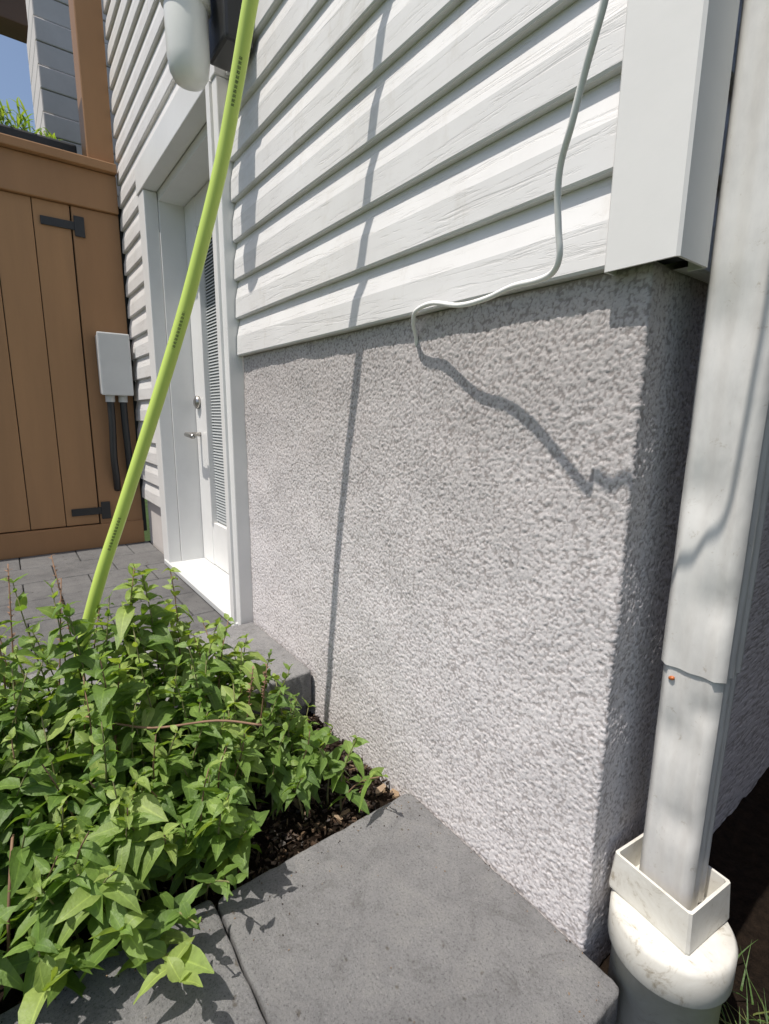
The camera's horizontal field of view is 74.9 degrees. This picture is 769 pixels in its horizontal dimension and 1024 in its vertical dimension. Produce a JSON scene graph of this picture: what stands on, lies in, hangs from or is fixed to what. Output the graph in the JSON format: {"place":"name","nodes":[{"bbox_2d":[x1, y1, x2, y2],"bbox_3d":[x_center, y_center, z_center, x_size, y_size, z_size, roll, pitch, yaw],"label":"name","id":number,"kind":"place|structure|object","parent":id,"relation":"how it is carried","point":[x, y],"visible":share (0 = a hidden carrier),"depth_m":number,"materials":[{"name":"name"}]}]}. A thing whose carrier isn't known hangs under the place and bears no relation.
{"place":"outdoors","nodes":[
{"label":"outdoors","id":0,"kind":"place"},
{"bbox_2d":[0,34,35,132],"label":"sky","id":1,"kind":"structure","parent":0,"point":[15,82],"materials":[{"name":"blue"}]},
{"bbox_2d":[138,421,150,540],"bbox_3d":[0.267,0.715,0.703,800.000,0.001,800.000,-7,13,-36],"label":"ground","id":2,"kind":"structure","parent":0,"point":[147,535],"depth_m":3.81,"materials":[{"name":"plant"}]},
{"bbox_2d":[19,541,161,650],"bbox_3d":[-1.696,0.454,1.492,2.450,0.155,1.442,-7,13,-36],"label":"patio base","id":3,"kind":"object","parent":2,"relation":"on","point":[55,577],"depth_m":2.19,"materials":[{"name":"stone"}]},
{"bbox_2d":[0,0,146,559],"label":"wooden gate","id":4,"kind":"structure","parent":3,"relation":"on","point":[64,299],"depth_m":2.25,"materials":[{"name":"brown wood"}]},
{"bbox_2d":[0,97,76,152],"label":"planter box","id":5,"kind":"object","parent":4,"relation":"on","point":[49,139],"visible":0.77,"depth_m":2.25,"materials":[{"name":"green plant"}]},
{"bbox_2d":[95,331,133,490],"bbox_3d":[-1.282,-0.466,2.415,0.136,0.742,0.117,-7,13,-36],"label":"electrical box","id":6,"kind":"object","parent":4,"relation":"attached to","point":[114,363],"visible":0.91,"depth_m":2.35,"materials":[{"name":"light gray painted metal"},{"name":"black plastic"}]},
{"bbox_2d":[0,541,230,682],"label":"patio paving","id":7,"kind":"structure","parent":3,"relation":"on","point":[75,571],"depth_m":1.89,"materials":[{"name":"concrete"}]},
{"bbox_2d":[1,622,310,798],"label":"step slabs","id":8,"kind":"structure","parent":2,"relation":"on","point":[263,643],"depth_m":1.27,"materials":[{"name":"concrete"}]},
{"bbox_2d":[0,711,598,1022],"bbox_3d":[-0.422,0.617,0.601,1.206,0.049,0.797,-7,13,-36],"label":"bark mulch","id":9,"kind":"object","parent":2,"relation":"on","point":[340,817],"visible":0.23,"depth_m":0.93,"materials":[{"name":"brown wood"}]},
{"bbox_2d":[42,0,258,816],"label":"garden hose","id":10,"kind":"object","parent":9,"relation":"on","point":[246,25],"visible":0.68,"depth_m":0.86,"materials":[{"name":"rubber"}]},
{"bbox_2d":[0,554,388,1023],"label":"herb plant","id":11,"kind":"object","parent":9,"relation":"on","point":[69,868],"visible":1,"depth_m":0.75,"materials":[{"name":"green plant"}]},
{"bbox_2d":[0,793,618,1023],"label":"paving slabs","id":12,"kind":"structure","parent":2,"relation":"on","point":[430,933],"depth_m":0.67,"materials":[{"name":"concrete"}]},
{"bbox_2d":[243,263,768,966],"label":"stucco foundation","id":13,"kind":"object","parent":2,"relation":"on","point":[463,529],"visible":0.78,"depth_m":0.74,"materials":[{"name":"grey concrete"}]},
{"bbox_2d":[399,260,687,320],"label":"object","id":14,"kind":"object","parent":2,"relation":"on","point":[678,265],"depth_m":0.57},
{"bbox_2d":[120,187,159,506],"bbox_3d":[-1.085,-0.703,2.268,0.020,1.353,0.480,-7,13,-36],"label":"siding left of door","id":15,"kind":"object","parent":14,"relation":"attached to","point":[133,271],"visible":0.59,"depth_m":2.29,"materials":[{"name":"plastic"}]},
{"bbox_2d":[103,0,178,208],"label":"siding above door","id":16,"kind":"object","parent":14,"relation":"attached to","point":[143,86],"visible":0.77,"depth_m":1.92,"materials":[{"name":"plastic"}]},
{"bbox_2d":[157,194,204,560],"bbox_3d":[-0.822,-0.500,2.105,0.149,1.480,0.035,-7,13,-36],"label":"door jamb","id":17,"kind":"object","parent":14,"relation":"attached to","point":[171,218],"depth_m":2.08,"materials":[{"name":"white wood"}]},
{"bbox_2d":[184,196,213,563],"bbox_3d":[-0.739,-0.488,2.062,0.040,1.421,0.130,-7,13,-36],"label":"door stile","id":18,"kind":"object","parent":17,"relation":"attached to","point":[190,216],"depth_m":2.06,"materials":[{"name":"white wood"}]},
{"bbox_2d":[184,432,200,438],"bbox_3d":[-0.766,-0.311,2.037,0.070,0.023,0.110,-7,13,-36],"label":"door lever","id":19,"kind":"object","parent":18,"relation":"attached to","point":[192,435],"depth_m":2.04,"materials":[{"name":"silver metal"}]},
{"bbox_2d":[193,396,200,408],"bbox_3d":[-0.772,-0.450,2.063,0.020,0.052,0.052,-7,13,-36],"label":"door deadbolt","id":20,"kind":"object","parent":18,"relation":"attached to","point":[197,402],"depth_m":2.05,"materials":[{"name":"silver metal"}]},
{"bbox_2d":[194,226,217,522],"bbox_3d":[-0.702,-0.512,1.990,0.031,1.130,0.020,-7,13,-36],"label":"glass bead","id":21,"kind":"object","parent":17,"relation":"attached to","point":[203,322],"visible":0.71,"depth_m":1.99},
{"bbox_2d":[226,0,627,355],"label":"siding front","id":22,"kind":"object","parent":14,"relation":"attached to","point":[394,160],"visible":0.94,"depth_m":0.77,"materials":[{"name":"plastic"}]},
{"bbox_2d":[160,0,252,91],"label":"wall lamp","id":23,"kind":"object","parent":22,"relation":"attached to","point":[200,36],"visible":0.98,"depth_m":1.08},
{"bbox_2d":[411,0,608,346],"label":"white cable","id":24,"kind":"object","parent":14,"relation":"attached to","point":[591,47],"visible":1,"depth_m":0.48,"materials":[{"name":"white plastic"}]},
{"bbox_2d":[656,257,683,264],"bbox_3d":[0.295,-1.266,0.346,0.048,2.034,0.049,-7,13,-36],"label":"corner post backing","id":25,"kind":"object","parent":14,"relation":"attached to","point":[670,260],"visible":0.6,"depth_m":0.53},
{"bbox_2d":[604,0,739,275],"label":"corner post","id":26,"kind":"object","parent":14,"relation":"attached to","point":[677,60],"visible":1,"depth_m":0.48,"materials":[{"name":"plastic"}]},
{"bbox_2d":[639,0,768,910],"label":"downspout","id":27,"kind":"object","parent":26,"relation":"attached to","point":[724,499],"visible":0.99,"depth_m":0.54,"materials":[{"name":"paint"}]},
{"bbox_2d":[674,0,742,283],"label":"siding","id":28,"kind":"object","parent":14,"relation":"attached to","point":[702,275],"visible":0.06,"depth_m":0.55,"materials":[{"name":"plastic"}]},
{"bbox_2d":[608,833,737,1023],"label":"drain pipe","id":29,"kind":"object","parent":2,"relation":"on","point":[672,960],"visible":0.88,"depth_m":0.60,"materials":[{"name":"plastic"}]},
{"bbox_2d":[147,189,163,553],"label":"wall","id":30,"kind":"structure","parent":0,"point":[155,525],"depth_m":2.50,"materials":[{"name":"white wood"}]},
{"bbox_2d":[138,189,180,562],"bbox_3d":[-0.922,-0.494,2.071,0.050,1.480,0.090,-7,13,-36],"label":"door trim","id":31,"kind":"structure","parent":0,"point":[151,259],"depth_m":2.01,"materials":[{"name":"white wood"}]},
{"bbox_2d":[134,64,229,195],"bbox_3d":[-0.671,-1.209,1.604,0.054,0.099,0.902,-7,13,-36],"label":"door header","id":32,"kind":"object","parent":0,"point":[183,121],"depth_m":1.57},
{"bbox_2d":[159,122,206,188],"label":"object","id":33,"kind":"object","parent":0,"point":[184,153],"depth_m":1.68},
{"bbox_2d":[157,123,209,206],"bbox_3d":[-0.586,-1.154,1.672,0.149,0.032,0.795,-7,13,-36],"label":"door jamb top","id":34,"kind":"object","parent":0,"point":[186,181],"depth_m":1.72,"materials":[{"name":"white wood"}]},
{"bbox_2d":[164,558,237,625],"bbox_3d":[-0.628,0.273,1.931,0.205,0.020,0.860,-7,13,-36],"label":"door sill","id":35,"kind":"structure","parent":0,"point":[206,580],"depth_m":1.93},
{"bbox_2d":[195,180,209,226],"bbox_3d":[-0.555,-1.086,1.709,0.036,0.106,0.459,-7,13,-36],"label":"door rail top","id":36,"kind":"object","parent":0,"point":[200,197],"depth_m":1.83,"materials":[{"name":"white wood"}]},
{"bbox_2d":[204,236,225,524],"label":"door blinds","id":37,"kind":"object","parent":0,"point":[219,512],"depth_m":1.96,"materials":[{"name":"white plastic"}]},
{"bbox_2d":[205,237,226,526],"bbox_3d":[-0.560,-0.479,1.825,0.005,1.130,0.459,-7,13,-36],"label":"door glass","id":38,"kind":"object","parent":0,"point":[206,263],"visible":0.21,"depth_m":1.93,"materials":[{"name":"clear glass"}]},
{"bbox_2d":[212,522,228,573],"bbox_3d":[-0.569,0.165,1.946,0.036,0.181,0.459,-7,13,-36],"label":"door rail bottom","id":39,"kind":"object","parent":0,"point":[220,546],"depth_m":2.04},
{"bbox_2d":[212,75,253,624],"bbox_3d":[-0.430,-0.343,1.434,0.050,1.530,0.077,-7,13,-36],"label":"door trim","id":40,"kind":"structure","parent":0,"point":[235,402],"depth_m":1.40,"materials":[{"name":"white wood"}]},
{"bbox_2d":[205,81,236,625],"bbox_3d":[-0.457,-0.341,1.423,0.009,1.530,0.028,-7,13,-36],"label":"door trim","id":41,"kind":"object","parent":40,"relation":"attached to","point":[211,156],"depth_m":1.40,"materials":[{"name":"white wood"}]},
{"bbox_2d":[599,767,768,1023],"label":"soil","id":42,"kind":"structure","parent":0,"point":[739,856],"depth_m":0.85,"materials":[{"name":"brown soil"}]},
{"bbox_2d":[718,940,768,1023],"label":"grass","id":43,"kind":"structure","parent":0,"point":[754,1014],"depth_m":0.66,"materials":[{"name":"green plant"}]},
{"bbox_3d":[-0.981,-2.011,3.862,2.690,0.113,0.500,-7,13,-36],"label":"clapboard","id":44,"kind":"object","parent":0,"visible":0},
{"bbox_2d":[115,176,119,196],"bbox_3d":[-0.978,-2.124,3.839,2.690,0.113,0.504,-7,13,-36],"label":"clapboard","id":45,"kind":"object","parent":44,"relation":"on","point":[118,188],"depth_m":3.06,"materials":[{"name":"white wood"}]},
{"bbox_2d":[56,138,117,175],"bbox_3d":[-0.978,-2.237,3.819,2.690,0.113,0.500,-7,13,-36],"label":"clapboard","id":46,"kind":"object","parent":45,"relation":"on","point":[79,149],"depth_m":2.92,"materials":[{"name":"white wood"}]},
{"bbox_2d":[40,112,115,154],"bbox_3d":[-0.976,-2.350,3.796,2.690,0.113,0.504,-7,13,-36],"label":"clapboard","id":47,"kind":"object","parent":46,"relation":"on","point":[64,129],"visible":0.11,"depth_m":2.86,"materials":[{"name":"white wood"}]},
{"bbox_2d":[36,89,114,134],"bbox_3d":[-0.976,-2.463,3.776,2.690,0.113,0.500,-7,13,-36],"label":"clapboard","id":48,"kind":"object","parent":47,"relation":"on","point":[52,103],"visible":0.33,"depth_m":2.84,"materials":[{"name":"white wood"}]},
{"bbox_2d":[33,64,112,126],"bbox_3d":[-0.973,-2.576,3.753,2.690,0.113,0.504,-7,13,-36],"label":"clapboard","id":49,"kind":"object","parent":48,"relation":"on","point":[55,81],"visible":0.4,"depth_m":2.82,"materials":[{"name":"white wood"}]},
{"bbox_2d":[31,41,109,105],"bbox_3d":[-0.973,-2.689,3.733,2.690,0.113,0.500,-7,13,-36],"label":"clapboard","id":50,"kind":"object","parent":49,"relation":"on","point":[53,58],"visible":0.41,"depth_m":2.80,"materials":[{"name":"white wood"}]},
{"bbox_2d":[29,15,110,82],"bbox_3d":[-0.971,-2.802,3.710,2.690,0.113,0.504,-7,13,-36],"label":"clapboard","id":51,"kind":"object","parent":50,"relation":"on","point":[51,34],"visible":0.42,"depth_m":2.78,"materials":[{"name":"white wood"}]},
{"bbox_2d":[27,0,108,62],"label":"clapboard","id":52,"kind":"object","parent":51,"relation":"on","point":[54,12],"visible":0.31,"depth_m":2.77,"materials":[{"name":"white wood"}]},
{"bbox_2d":[26,0,106,21],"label":"clapboard","id":53,"kind":"object","parent":52,"relation":"on","point":[65,2],"visible":0.04,"depth_m":2.85,"materials":[{"name":"white wood"}]}
]}

